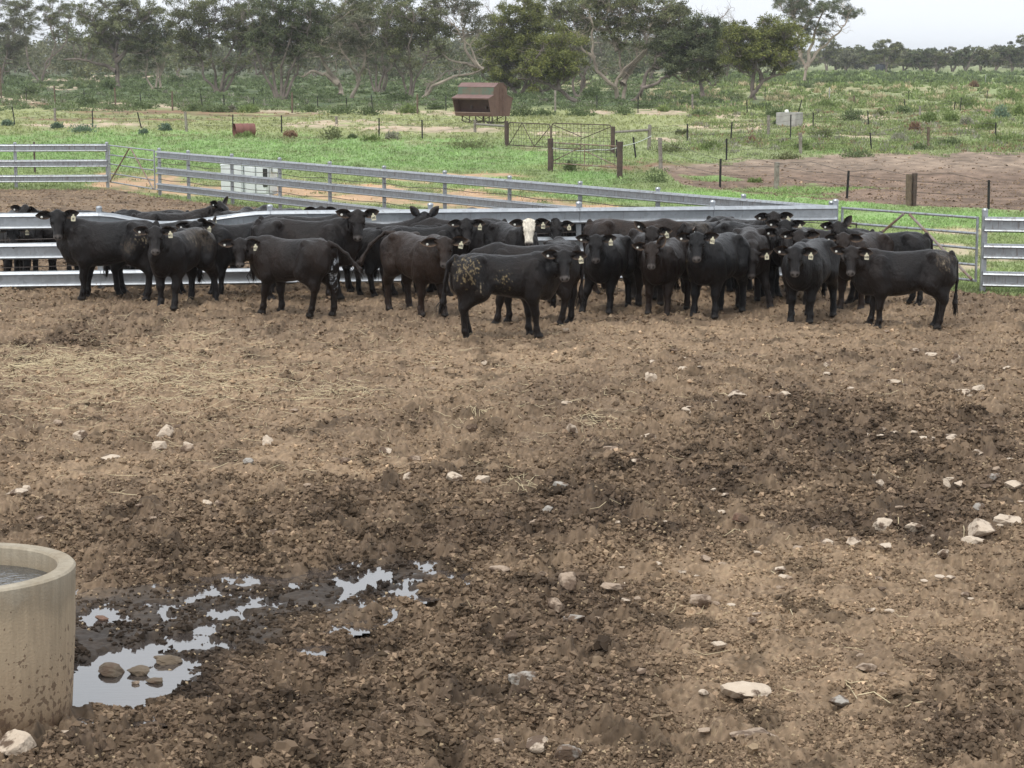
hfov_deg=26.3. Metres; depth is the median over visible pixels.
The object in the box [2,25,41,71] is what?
eucalypt tree
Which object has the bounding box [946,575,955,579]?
rock
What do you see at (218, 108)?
shrub
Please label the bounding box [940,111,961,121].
shrub
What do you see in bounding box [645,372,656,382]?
rock
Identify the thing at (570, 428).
rock
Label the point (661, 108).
shrub
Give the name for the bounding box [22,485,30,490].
rock
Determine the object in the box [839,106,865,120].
shrub
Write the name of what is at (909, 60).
eucalypt tree
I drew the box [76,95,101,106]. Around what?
shrub
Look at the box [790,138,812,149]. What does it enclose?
shrub
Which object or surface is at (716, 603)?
rock
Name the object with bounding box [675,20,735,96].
eucalypt tree
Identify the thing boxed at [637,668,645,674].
rock
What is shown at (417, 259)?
cow
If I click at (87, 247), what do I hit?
cow
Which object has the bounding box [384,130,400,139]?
shrub
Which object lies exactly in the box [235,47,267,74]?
eucalypt tree
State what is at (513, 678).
rock
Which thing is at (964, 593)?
rock
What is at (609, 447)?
rock
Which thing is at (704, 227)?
cow
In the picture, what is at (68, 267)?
cow
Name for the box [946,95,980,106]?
shrub
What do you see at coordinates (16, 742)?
rock
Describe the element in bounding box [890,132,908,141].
shrub
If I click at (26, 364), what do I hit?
straw
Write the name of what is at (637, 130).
strainer rail
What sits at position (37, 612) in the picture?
water trough
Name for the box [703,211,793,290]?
cow
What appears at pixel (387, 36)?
eucalypt tree
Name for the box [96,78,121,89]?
shrub
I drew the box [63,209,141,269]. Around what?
cow
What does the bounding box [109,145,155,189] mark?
pipe gate
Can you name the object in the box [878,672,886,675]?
rock
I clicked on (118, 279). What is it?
cow
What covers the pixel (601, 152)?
gate
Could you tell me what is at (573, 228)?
cow
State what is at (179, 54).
eucalypt tree
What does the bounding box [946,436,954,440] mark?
rock
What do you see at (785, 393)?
rock
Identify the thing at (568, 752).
rock
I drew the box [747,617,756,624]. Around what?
rock
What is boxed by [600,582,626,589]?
rock
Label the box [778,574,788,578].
rock
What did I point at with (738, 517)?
rock
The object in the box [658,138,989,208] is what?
wire fence
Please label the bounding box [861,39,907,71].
eucalypt tree
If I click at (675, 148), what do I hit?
shrub
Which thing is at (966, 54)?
eucalypt tree
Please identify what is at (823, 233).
cow
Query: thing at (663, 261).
cow
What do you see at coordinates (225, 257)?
cow
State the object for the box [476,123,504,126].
strainer rail
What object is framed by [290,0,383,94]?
eucalypt tree
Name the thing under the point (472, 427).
rock
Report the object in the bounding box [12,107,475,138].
wire fence
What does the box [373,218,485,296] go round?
cow
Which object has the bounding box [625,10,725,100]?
eucalypt tree
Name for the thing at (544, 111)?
shrub
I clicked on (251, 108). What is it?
shrub
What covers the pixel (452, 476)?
rock
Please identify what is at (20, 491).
rock
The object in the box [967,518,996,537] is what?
rock
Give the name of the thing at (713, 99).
shrub
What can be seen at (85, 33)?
eucalypt tree
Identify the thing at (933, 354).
rock
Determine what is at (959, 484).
rock
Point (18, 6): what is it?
eucalypt tree
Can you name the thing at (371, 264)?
cow
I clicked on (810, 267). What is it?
cow
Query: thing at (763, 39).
eucalypt tree
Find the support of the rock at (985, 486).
on the ground at (962, 164)
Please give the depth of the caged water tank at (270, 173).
60.31 m
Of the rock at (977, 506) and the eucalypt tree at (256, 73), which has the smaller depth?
the rock at (977, 506)
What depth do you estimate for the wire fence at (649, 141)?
100.81 m
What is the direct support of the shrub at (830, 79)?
on the ground at (962, 164)
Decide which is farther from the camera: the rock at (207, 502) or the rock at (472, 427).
the rock at (472, 427)
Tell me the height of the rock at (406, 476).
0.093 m
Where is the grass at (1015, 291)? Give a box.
[0,109,1023,295]
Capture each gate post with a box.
[504,121,507,145]
[548,138,553,171]
[611,126,614,152]
[617,141,622,178]
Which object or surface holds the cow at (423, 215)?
on the ground at (962, 164)
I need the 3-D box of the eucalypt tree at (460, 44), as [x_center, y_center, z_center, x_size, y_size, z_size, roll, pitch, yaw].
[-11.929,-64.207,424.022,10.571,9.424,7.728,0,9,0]
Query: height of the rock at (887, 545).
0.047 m
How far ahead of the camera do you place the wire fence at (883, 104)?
157.04 m
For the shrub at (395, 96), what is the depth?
185.81 m
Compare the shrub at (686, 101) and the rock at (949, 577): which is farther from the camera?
the shrub at (686, 101)
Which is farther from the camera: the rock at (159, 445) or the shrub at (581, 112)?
the shrub at (581, 112)
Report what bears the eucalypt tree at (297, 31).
on the ground at (962, 164)
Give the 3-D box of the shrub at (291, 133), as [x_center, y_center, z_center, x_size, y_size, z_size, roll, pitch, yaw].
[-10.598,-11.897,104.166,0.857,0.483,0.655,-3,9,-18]
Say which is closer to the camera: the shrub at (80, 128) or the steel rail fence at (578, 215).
the steel rail fence at (578, 215)
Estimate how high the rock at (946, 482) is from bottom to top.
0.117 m
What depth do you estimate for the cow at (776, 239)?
34.44 m
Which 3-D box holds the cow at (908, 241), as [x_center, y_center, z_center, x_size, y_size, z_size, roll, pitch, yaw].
[5.630,-1.913,33.802,1.751,1.388,0.762,1,9,10]
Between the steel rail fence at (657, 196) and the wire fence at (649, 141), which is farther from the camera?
the wire fence at (649, 141)
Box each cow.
[0,210,24,270]
[0,230,42,270]
[10,204,114,270]
[20,261,71,270]
[35,209,161,300]
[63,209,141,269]
[103,216,216,295]
[116,209,189,269]
[130,196,228,268]
[133,226,218,309]
[175,221,275,294]
[211,207,254,267]
[218,235,364,316]
[246,209,378,299]
[254,205,301,210]
[258,214,339,289]
[304,206,340,266]
[342,206,438,291]
[343,224,445,296]
[356,230,467,316]
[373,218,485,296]
[409,217,506,291]
[433,249,586,337]
[449,242,585,325]
[483,218,548,245]
[536,218,573,238]
[543,236,576,307]
[566,224,583,235]
[575,234,635,313]
[582,218,696,294]
[627,221,671,305]
[632,236,690,315]
[675,232,750,318]
[676,218,737,292]
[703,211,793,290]
[713,219,805,296]
[732,226,773,307]
[763,219,796,297]
[773,237,840,323]
[780,227,819,304]
[806,227,874,237]
[820,215,932,305]
[824,231,893,309]
[830,246,958,329]
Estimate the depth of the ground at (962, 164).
22.94 m
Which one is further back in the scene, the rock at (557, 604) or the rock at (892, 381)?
the rock at (892, 381)
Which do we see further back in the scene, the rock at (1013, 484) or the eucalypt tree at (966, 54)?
the eucalypt tree at (966, 54)
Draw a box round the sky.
[0,0,1023,55]
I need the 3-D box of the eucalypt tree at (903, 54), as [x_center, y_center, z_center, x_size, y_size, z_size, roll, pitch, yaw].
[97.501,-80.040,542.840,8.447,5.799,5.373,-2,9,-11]
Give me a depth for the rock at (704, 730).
12.49 m
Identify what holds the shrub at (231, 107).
on the ground at (962, 164)
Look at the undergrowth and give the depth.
222.38 m
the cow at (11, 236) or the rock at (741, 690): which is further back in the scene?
the cow at (11, 236)
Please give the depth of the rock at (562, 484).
19.42 m
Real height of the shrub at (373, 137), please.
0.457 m
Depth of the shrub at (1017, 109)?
142.02 m
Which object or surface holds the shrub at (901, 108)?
on the ground at (962, 164)
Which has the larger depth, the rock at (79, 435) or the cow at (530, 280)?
the cow at (530, 280)
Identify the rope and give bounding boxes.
[553,136,650,150]
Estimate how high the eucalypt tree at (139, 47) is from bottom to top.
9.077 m
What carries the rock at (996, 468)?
on the ground at (962, 164)
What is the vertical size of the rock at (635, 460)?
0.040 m
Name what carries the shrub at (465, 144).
on the ground at (962, 164)
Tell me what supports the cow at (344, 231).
on the ground at (962, 164)
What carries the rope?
attached to the gate post at (550, 155)
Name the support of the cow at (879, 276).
on the ground at (962, 164)
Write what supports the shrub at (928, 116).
on the ground at (962, 164)
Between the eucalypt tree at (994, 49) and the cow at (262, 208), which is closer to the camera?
the cow at (262, 208)
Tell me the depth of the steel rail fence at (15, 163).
63.69 m
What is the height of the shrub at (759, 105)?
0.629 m
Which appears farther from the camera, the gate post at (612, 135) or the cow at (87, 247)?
the gate post at (612, 135)
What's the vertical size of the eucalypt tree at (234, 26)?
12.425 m
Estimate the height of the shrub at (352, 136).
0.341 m
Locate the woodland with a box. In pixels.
[0,23,1023,77]
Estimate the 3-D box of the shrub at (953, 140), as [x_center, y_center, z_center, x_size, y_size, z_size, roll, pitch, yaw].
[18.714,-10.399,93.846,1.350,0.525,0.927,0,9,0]
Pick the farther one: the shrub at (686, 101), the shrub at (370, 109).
the shrub at (686, 101)
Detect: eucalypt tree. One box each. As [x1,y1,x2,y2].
[0,0,32,83]
[0,0,77,81]
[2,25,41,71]
[30,0,84,71]
[62,20,93,44]
[64,0,167,87]
[126,13,176,88]
[158,0,276,91]
[158,25,203,75]
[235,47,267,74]
[236,0,339,99]
[289,43,333,75]
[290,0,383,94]
[321,11,392,97]
[348,0,417,91]
[370,0,461,96]
[415,0,496,96]
[429,28,471,74]
[470,0,579,93]
[485,2,516,26]
[510,19,592,102]
[538,0,608,96]
[561,0,692,100]
[588,25,629,75]
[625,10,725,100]
[625,28,661,78]
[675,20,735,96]
[695,1,735,77]
[710,51,732,75]
[713,12,816,99]
[771,0,866,80]
[810,36,842,70]
[825,60,839,69]
[833,49,860,70]
[854,47,877,70]
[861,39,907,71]
[888,50,917,70]
[903,49,935,70]
[919,51,953,71]
[942,46,963,71]
[950,47,982,70]
[963,45,1002,70]
[985,44,1007,69]
[989,41,1023,71]
[1008,34,1023,65]
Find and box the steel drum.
[233,123,255,135]
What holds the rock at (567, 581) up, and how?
on the ground at (962, 164)
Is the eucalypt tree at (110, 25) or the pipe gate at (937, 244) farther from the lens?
the eucalypt tree at (110, 25)
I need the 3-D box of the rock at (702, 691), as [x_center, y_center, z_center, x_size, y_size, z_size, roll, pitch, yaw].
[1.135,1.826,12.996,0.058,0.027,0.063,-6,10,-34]
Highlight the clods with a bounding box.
[0,156,1023,767]
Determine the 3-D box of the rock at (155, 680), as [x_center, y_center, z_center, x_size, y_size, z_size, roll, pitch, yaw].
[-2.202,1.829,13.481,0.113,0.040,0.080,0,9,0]
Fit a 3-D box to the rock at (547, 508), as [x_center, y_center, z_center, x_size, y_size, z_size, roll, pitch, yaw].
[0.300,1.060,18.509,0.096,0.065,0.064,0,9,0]
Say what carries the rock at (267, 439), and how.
on the ground at (962, 164)
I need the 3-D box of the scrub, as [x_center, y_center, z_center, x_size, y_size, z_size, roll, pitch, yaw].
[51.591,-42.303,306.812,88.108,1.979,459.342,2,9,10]
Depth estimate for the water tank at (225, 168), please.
60.27 m
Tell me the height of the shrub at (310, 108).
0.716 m
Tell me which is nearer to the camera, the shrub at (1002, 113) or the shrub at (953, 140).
the shrub at (953, 140)
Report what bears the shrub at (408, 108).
on the ground at (962, 164)
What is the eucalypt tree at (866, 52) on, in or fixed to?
on the ground at (962, 164)
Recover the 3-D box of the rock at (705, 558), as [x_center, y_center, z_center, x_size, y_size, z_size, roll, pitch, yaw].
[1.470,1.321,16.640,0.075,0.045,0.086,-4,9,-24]
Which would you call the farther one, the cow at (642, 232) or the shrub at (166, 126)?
the shrub at (166, 126)
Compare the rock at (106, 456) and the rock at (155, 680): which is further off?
the rock at (106, 456)
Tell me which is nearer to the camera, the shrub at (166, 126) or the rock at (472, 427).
the rock at (472, 427)
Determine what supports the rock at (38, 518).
on the ground at (962, 164)
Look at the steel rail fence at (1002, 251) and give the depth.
35.45 m
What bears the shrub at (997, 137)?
on the ground at (962, 164)
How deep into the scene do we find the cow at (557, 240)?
33.41 m
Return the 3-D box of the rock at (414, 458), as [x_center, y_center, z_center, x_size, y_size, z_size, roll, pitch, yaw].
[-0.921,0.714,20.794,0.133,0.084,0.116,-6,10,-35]
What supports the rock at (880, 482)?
on the ground at (962, 164)
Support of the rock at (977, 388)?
on the ground at (962, 164)
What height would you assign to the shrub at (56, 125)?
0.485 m
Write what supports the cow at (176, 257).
on the ground at (962, 164)
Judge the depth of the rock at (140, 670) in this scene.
13.64 m
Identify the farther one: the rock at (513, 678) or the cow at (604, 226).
the cow at (604, 226)
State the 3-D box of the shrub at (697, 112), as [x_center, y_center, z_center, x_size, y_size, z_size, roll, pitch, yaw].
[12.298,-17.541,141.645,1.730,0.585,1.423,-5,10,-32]
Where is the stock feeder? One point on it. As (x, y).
(478, 99)
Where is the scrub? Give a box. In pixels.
[636,68,1023,155]
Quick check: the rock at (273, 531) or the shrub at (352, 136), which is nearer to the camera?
the rock at (273, 531)
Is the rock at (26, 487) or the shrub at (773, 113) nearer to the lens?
the rock at (26, 487)
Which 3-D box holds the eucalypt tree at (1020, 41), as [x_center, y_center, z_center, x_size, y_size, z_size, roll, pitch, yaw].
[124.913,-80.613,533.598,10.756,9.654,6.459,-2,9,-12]
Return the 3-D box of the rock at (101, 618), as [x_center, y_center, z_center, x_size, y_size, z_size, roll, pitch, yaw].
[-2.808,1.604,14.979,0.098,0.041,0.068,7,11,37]
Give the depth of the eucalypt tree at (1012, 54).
516.77 m
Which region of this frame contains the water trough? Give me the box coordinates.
[0,543,75,734]
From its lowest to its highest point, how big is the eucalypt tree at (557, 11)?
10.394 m
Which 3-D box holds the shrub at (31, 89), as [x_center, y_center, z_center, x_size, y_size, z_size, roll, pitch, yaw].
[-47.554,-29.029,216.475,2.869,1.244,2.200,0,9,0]
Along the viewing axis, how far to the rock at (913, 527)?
17.77 m
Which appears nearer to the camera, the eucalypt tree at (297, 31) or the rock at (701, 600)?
the rock at (701, 600)
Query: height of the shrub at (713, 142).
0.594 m
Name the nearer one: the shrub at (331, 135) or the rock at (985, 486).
the rock at (985, 486)
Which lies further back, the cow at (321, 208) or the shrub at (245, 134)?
the shrub at (245, 134)
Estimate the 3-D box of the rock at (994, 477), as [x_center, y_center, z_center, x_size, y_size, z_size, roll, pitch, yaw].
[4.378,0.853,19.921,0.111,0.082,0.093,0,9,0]
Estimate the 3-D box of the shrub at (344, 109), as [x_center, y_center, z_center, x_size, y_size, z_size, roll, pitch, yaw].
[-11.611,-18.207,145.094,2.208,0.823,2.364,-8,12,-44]
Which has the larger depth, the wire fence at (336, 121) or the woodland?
the woodland
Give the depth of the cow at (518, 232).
34.58 m
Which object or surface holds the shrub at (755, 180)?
on the ground at (962, 164)
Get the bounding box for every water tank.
[220,164,243,191]
[244,166,277,194]
[875,64,885,70]
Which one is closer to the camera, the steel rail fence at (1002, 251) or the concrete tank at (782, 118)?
the steel rail fence at (1002, 251)
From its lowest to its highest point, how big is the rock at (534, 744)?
0.104 m
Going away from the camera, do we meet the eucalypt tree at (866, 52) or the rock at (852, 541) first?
the rock at (852, 541)
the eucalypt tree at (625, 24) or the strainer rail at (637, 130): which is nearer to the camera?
the strainer rail at (637, 130)
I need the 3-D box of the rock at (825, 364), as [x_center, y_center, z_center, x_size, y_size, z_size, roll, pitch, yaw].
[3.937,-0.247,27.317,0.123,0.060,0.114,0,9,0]
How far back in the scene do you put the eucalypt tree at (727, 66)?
376.27 m
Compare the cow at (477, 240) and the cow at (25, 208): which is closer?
the cow at (477, 240)
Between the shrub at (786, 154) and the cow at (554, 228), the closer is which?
the cow at (554, 228)
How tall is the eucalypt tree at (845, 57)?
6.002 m
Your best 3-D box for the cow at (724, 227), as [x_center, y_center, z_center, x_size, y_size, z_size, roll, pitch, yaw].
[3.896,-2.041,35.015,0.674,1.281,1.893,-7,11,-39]
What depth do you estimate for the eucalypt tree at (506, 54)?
214.72 m
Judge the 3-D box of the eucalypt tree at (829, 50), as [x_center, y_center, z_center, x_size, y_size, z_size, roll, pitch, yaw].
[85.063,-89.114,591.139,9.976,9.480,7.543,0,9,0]
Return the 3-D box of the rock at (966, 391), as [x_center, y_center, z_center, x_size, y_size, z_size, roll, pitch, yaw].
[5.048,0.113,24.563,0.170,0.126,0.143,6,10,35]
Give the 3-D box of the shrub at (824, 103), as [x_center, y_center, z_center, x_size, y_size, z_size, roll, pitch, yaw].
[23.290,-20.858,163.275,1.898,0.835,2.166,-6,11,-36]
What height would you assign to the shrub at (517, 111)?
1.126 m
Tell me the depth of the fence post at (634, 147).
82.77 m
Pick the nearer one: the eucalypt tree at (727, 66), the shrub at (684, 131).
the shrub at (684, 131)
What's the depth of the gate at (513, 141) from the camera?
91.84 m
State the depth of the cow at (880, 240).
33.13 m
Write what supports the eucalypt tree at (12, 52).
on the ground at (962, 164)
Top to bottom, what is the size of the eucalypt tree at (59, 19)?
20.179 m
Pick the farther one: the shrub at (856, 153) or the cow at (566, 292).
the shrub at (856, 153)
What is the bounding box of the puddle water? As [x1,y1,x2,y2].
[72,560,470,725]
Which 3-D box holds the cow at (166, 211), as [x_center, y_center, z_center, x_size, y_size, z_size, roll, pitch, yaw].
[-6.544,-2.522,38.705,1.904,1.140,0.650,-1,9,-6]
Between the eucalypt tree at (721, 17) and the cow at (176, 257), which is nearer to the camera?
the cow at (176, 257)
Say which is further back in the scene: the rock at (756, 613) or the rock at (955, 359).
the rock at (955, 359)
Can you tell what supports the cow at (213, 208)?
on the ground at (962, 164)
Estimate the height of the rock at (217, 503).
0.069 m
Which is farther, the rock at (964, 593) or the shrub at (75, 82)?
the shrub at (75, 82)
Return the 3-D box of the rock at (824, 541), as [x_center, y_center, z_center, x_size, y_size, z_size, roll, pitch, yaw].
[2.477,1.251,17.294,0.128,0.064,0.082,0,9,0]
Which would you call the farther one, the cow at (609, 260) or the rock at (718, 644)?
the cow at (609, 260)
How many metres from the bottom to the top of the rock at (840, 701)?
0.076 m
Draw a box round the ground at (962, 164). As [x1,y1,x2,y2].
[0,62,1023,767]
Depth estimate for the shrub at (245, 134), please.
104.12 m
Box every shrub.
[0,118,13,125]
[17,85,44,94]
[49,121,65,128]
[64,80,81,86]
[67,123,98,132]
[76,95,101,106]
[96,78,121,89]
[126,99,158,108]
[138,128,149,134]
[157,122,171,130]
[166,73,190,83]
[182,101,209,111]
[196,103,229,112]
[228,104,237,111]
[233,130,255,137]
[236,102,259,112]
[282,129,297,137]
[298,104,321,111]
[318,103,354,114]
[318,125,341,139]
[347,133,358,138]
[355,104,382,114]
[360,133,383,141]
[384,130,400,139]
[385,90,412,101]
[395,103,420,113]
[426,99,449,109]
[446,136,492,148]
[510,101,542,116]
[533,107,556,115]
[563,158,580,170]
[565,105,596,115]
[580,84,603,97]
[611,103,633,114]
[631,100,664,107]
[642,166,671,182]
[648,141,688,152]
[657,104,669,111]
[673,99,698,105]
[674,128,688,134]
[691,109,714,115]
[697,138,720,148]
[701,94,724,103]
[745,134,757,141]
[747,177,762,182]
[748,102,772,109]
[762,103,790,117]
[766,150,803,158]
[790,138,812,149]
[795,82,813,87]
[807,127,834,136]
[808,99,839,107]
[814,78,838,82]
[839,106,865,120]
[839,146,873,157]
[871,107,891,115]
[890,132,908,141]
[893,104,913,112]
[907,120,923,130]
[910,142,933,149]
[914,108,941,122]
[935,135,961,145]
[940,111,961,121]
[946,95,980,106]
[960,114,974,124]
[968,80,979,86]
[971,116,998,129]
[987,132,1022,141]
[991,104,1010,118]
[995,90,1022,100]
[1011,102,1023,115]
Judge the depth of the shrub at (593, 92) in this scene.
202.80 m
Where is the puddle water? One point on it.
(91, 683)
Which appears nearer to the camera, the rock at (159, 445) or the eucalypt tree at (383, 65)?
the rock at (159, 445)
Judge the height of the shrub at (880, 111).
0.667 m
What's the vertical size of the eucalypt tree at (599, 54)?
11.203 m
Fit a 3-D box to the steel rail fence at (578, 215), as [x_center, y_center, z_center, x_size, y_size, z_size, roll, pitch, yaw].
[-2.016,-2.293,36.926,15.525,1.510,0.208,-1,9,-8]
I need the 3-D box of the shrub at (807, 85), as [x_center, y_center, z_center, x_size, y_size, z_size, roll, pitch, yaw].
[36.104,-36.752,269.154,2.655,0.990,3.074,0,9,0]
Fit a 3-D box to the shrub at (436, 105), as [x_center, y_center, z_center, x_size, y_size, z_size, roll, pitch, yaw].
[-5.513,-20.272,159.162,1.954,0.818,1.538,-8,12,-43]
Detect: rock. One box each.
[0,729,36,756]
[5,488,28,495]
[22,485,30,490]
[34,515,45,521]
[54,419,62,424]
[72,430,87,440]
[95,615,108,620]
[98,662,124,677]
[101,454,120,460]
[127,665,149,675]
[145,677,162,683]
[152,441,166,450]
[153,655,182,664]
[156,424,173,437]
[180,444,193,451]
[202,500,212,504]
[214,500,223,506]
[243,458,253,463]
[262,435,272,444]
[266,529,276,534]
[339,457,350,463]
[379,447,391,453]
[403,472,410,479]
[408,456,420,461]
[446,471,461,481]
[466,424,477,431]
[475,475,490,483]
[488,565,509,571]
[493,738,503,746]
[504,630,517,644]
[508,671,536,684]
[526,735,547,753]
[542,505,552,512]
[547,597,564,613]
[552,481,569,486]
[553,744,581,760]
[558,572,576,591]
[562,614,584,622]
[566,424,577,433]
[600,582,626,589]
[603,446,617,449]
[631,458,641,462]
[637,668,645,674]
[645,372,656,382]
[689,594,710,606]
[698,689,708,694]
[698,727,709,732]
[701,555,710,560]
[711,601,719,605]
[711,641,726,648]
[720,681,771,698]
[727,389,746,398]
[729,727,777,738]
[732,513,748,521]
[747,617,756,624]
[752,612,760,615]
[753,550,761,555]
[775,566,785,570]
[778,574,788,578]
[779,391,790,397]
[819,539,833,543]
[823,362,831,366]
[829,695,848,706]
[846,537,860,545]
[856,663,876,671]
[865,608,875,611]
[872,517,892,531]
[876,479,883,486]
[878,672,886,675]
[879,543,891,548]
[886,379,901,383]
[903,522,926,531]
[909,348,918,351]
[925,352,937,356]
[934,574,944,578]
[937,549,948,558]
[942,478,950,488]
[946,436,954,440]
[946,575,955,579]
[950,353,960,363]
[954,480,967,487]
[955,389,969,395]
[960,592,969,595]
[961,535,983,543]
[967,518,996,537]
[972,385,984,391]
[973,503,985,510]
[979,484,990,488]
[987,473,999,481]
[992,466,1000,470]
[993,514,1021,525]
[1004,480,1023,488]
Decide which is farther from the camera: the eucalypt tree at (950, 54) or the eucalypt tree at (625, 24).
the eucalypt tree at (950, 54)
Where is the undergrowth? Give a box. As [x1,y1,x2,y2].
[0,71,743,111]
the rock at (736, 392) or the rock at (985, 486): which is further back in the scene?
the rock at (736, 392)
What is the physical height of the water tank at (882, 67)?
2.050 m
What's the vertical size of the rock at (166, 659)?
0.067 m
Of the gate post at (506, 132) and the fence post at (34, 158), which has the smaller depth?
the fence post at (34, 158)
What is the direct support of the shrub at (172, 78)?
on the ground at (962, 164)
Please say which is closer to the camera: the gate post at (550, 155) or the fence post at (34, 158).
the fence post at (34, 158)
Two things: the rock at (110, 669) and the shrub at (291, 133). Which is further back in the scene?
the shrub at (291, 133)
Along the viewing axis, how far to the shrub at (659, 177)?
66.48 m
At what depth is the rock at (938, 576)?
16.12 m
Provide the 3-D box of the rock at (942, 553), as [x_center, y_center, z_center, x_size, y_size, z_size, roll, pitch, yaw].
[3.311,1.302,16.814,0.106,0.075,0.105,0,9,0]
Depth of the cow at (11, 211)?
37.71 m
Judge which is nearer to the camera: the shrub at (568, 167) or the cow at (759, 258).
the cow at (759, 258)
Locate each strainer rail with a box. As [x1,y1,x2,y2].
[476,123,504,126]
[615,129,648,132]
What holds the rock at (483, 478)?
on the ground at (962, 164)
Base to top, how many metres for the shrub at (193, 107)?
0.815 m
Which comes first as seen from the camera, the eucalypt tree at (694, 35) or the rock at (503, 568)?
the rock at (503, 568)
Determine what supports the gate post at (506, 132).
on the ground at (962, 164)
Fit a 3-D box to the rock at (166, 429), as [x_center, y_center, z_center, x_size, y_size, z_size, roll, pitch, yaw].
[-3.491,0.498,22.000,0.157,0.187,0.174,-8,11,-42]
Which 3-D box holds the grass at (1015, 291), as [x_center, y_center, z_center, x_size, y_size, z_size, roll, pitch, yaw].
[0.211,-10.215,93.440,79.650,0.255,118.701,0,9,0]
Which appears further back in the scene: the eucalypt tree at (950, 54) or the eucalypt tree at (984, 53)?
the eucalypt tree at (950, 54)
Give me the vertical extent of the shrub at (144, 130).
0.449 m
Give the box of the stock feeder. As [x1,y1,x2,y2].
[452,82,512,122]
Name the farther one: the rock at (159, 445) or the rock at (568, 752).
the rock at (159, 445)
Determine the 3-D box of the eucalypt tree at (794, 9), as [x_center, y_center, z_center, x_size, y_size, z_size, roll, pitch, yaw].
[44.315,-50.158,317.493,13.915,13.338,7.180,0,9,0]
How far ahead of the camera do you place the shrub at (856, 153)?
83.41 m
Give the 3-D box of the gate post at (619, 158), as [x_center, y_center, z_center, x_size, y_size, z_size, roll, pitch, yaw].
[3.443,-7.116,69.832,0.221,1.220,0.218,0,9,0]
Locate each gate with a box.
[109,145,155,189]
[508,122,550,147]
[551,123,610,150]
[553,142,616,167]
[841,207,978,281]
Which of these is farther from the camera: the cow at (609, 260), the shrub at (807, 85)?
the shrub at (807, 85)
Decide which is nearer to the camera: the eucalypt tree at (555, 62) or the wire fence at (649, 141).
the wire fence at (649, 141)
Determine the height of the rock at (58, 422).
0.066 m
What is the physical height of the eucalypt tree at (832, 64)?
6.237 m
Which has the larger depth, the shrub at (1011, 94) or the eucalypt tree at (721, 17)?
the eucalypt tree at (721, 17)
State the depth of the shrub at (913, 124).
112.94 m
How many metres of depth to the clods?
16.41 m
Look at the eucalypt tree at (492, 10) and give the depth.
317.24 m
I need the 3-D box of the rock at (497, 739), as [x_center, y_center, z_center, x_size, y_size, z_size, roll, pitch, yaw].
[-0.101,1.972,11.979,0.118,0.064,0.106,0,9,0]
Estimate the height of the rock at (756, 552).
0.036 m
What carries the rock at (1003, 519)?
on the ground at (962, 164)
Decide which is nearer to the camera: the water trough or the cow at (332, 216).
the water trough
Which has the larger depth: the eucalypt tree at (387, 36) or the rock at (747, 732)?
the eucalypt tree at (387, 36)
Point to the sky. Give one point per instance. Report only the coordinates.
(921, 24)
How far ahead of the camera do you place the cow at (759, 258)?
33.29 m
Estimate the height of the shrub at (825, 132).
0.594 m
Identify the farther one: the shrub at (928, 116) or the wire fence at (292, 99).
the wire fence at (292, 99)
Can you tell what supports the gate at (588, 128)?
on the ground at (962, 164)
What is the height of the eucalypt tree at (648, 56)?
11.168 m
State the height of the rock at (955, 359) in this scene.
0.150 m
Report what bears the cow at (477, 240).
on the ground at (962, 164)
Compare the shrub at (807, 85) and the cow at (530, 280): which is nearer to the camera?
the cow at (530, 280)
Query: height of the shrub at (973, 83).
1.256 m
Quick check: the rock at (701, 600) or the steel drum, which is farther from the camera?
the steel drum
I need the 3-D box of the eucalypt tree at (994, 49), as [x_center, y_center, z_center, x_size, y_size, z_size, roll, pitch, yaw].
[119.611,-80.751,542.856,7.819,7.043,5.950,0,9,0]
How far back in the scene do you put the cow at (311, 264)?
32.26 m
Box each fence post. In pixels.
[33,142,35,173]
[632,137,636,157]
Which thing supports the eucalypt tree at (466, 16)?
on the ground at (962, 164)
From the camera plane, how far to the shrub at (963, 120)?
121.23 m
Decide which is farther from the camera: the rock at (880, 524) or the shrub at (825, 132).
the shrub at (825, 132)
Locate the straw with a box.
[0,294,1013,706]
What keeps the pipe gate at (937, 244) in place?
attached to the steel rail fence at (1002, 251)
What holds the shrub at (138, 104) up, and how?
on the ground at (962, 164)
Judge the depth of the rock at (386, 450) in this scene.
21.27 m
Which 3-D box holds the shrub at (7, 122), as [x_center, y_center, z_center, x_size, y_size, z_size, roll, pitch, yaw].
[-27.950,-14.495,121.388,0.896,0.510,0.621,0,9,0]
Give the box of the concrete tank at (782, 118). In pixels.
[776,109,802,126]
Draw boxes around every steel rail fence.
[0,142,109,187]
[0,199,838,288]
[155,148,832,223]
[979,208,1023,291]
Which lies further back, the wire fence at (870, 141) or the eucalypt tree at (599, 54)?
the eucalypt tree at (599, 54)
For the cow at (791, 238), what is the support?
on the ground at (962, 164)
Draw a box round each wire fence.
[0,67,747,113]
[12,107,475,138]
[647,110,868,149]
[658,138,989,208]
[726,122,996,158]
[765,87,987,115]
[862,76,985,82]
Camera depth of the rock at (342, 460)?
20.74 m
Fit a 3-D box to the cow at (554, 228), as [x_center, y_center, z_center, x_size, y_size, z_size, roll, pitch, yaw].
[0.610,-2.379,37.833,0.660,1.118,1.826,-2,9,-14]
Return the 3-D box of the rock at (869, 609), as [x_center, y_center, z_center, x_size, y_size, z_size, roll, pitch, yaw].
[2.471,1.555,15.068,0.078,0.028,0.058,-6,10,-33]
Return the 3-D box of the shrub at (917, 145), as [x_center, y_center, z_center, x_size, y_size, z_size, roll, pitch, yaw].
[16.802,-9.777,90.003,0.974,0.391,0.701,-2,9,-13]
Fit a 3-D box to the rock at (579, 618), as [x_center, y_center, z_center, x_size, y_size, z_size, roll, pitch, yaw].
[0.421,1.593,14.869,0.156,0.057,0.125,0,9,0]
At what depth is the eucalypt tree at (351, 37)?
201.77 m
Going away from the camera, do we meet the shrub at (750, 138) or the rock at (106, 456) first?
the rock at (106, 456)

